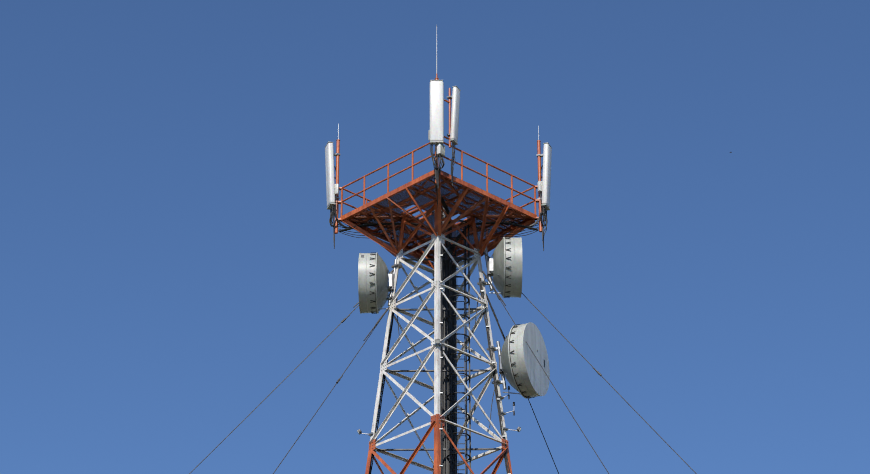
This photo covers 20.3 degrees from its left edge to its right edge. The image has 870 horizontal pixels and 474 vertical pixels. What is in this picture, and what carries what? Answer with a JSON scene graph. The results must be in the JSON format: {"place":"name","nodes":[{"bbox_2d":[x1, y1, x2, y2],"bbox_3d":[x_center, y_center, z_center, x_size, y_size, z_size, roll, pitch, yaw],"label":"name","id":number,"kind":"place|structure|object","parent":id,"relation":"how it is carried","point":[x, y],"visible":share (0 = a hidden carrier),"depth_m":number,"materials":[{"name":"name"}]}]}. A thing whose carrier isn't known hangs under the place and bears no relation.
{"place":"outdoors","nodes":[
{"label":"outdoors","id":0,"kind":"place"},
{"bbox_2d":[0,0,869,473],"label":"sky","id":1,"kind":"structure","parent":0,"point":[169,258],"materials":[{"name":"blue"}]},
{"label":"ground","id":2,"kind":"structure","parent":0,"visible":0},
{"bbox_2d":[365,201,511,473],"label":"tower shaft","id":3,"kind":"object","parent":2,"relation":"on","point":[437,284],"visible":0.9,"depth_m":79.22,"materials":[{"name":"white metal"}]},
{"bbox_2d":[358,252,401,342],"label":"microwave dish","id":4,"kind":"object","parent":3,"relation":"on","point":[375,283],"visible":1,"depth_m":80.12,"materials":[{"name":"grey metal"}]},
{"bbox_2d":[340,170,536,268],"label":"platform frame","id":5,"kind":"object","parent":3,"relation":"on","point":[526,217],"visible":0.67,"depth_m":81.21,"materials":[{"name":"red metal"}]},
{"bbox_2d":[340,176,534,267],"bbox_3d":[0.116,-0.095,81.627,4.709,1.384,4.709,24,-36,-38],"label":"platform floor","id":6,"kind":"structure","parent":5,"relation":"on","point":[425,200],"depth_m":81.66,"materials":[{"name":"brown metal"}]},
{"bbox_2d":[341,142,535,252],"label":"platform railing","id":7,"kind":"object","parent":5,"relation":"on","point":[449,159],"visible":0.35,"depth_m":81.23,"materials":[{"name":"red metal"}]},
{"bbox_2d":[335,73,541,233],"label":"antenna mounting poles","id":8,"kind":"object","parent":5,"relation":"attached to","point":[338,202],"visible":0.44,"depth_m":82.18,"materials":[{"name":"metal"}]},
{"bbox_2d":[329,144,547,262],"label":"jumper cables","id":9,"kind":"object","parent":5,"relation":"on","point":[437,169],"visible":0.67,"depth_m":81.70,"materials":[{"name":"black rubber"}]},
{"bbox_2d":[330,25,546,210],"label":"antenna brackets","id":10,"kind":"object","parent":5,"relation":"on","point":[448,135],"visible":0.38,"depth_m":82.00,"materials":[{"name":"grey metal"}]},
{"bbox_2d":[325,80,551,223],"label":"panel antennas","id":11,"kind":"object","parent":10,"relation":"attached to","point":[436,133],"visible":0.81,"depth_m":80.26,"materials":[{"name":"white plastic"}]},
{"bbox_2d":[338,185,538,473],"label":"feeder cables","id":12,"kind":"object","parent":3,"relation":"attached to","point":[441,376],"visible":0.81,"depth_m":78.90,"materials":[{"name":"black rubber"}]},
{"bbox_2d":[357,339,520,435],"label":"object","id":13,"kind":"object","parent":3,"relation":"attached to","point":[437,342],"visible":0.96,"depth_m":78.31,"materials":[{"name":"metal"}]},
{"bbox_2d":[475,237,522,326],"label":"microwave dish","id":14,"kind":"object","parent":3,"relation":"on","point":[504,266],"visible":0.94,"depth_m":80.31,"materials":[{"name":"grey metal"}]},
{"bbox_2d":[487,322,549,427],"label":"microwave dish","id":15,"kind":"object","parent":3,"relation":"attached to","point":[522,371],"visible":0.98,"depth_m":78.41,"materials":[{"name":"grey metal"}]},
{"bbox_2d":[378,220,499,473],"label":"cage ladder","id":16,"kind":"object","parent":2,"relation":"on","point":[450,392],"visible":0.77,"depth_m":79.59,"materials":[{"name":"black metal"}]},
{"bbox_2d":[189,252,696,473],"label":"guy wires","id":17,"kind":"object","parent":2,"relation":"on","point":[491,307],"visible":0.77,"depth_m":79.17,"materials":[{"name":"steel"}]}
]}

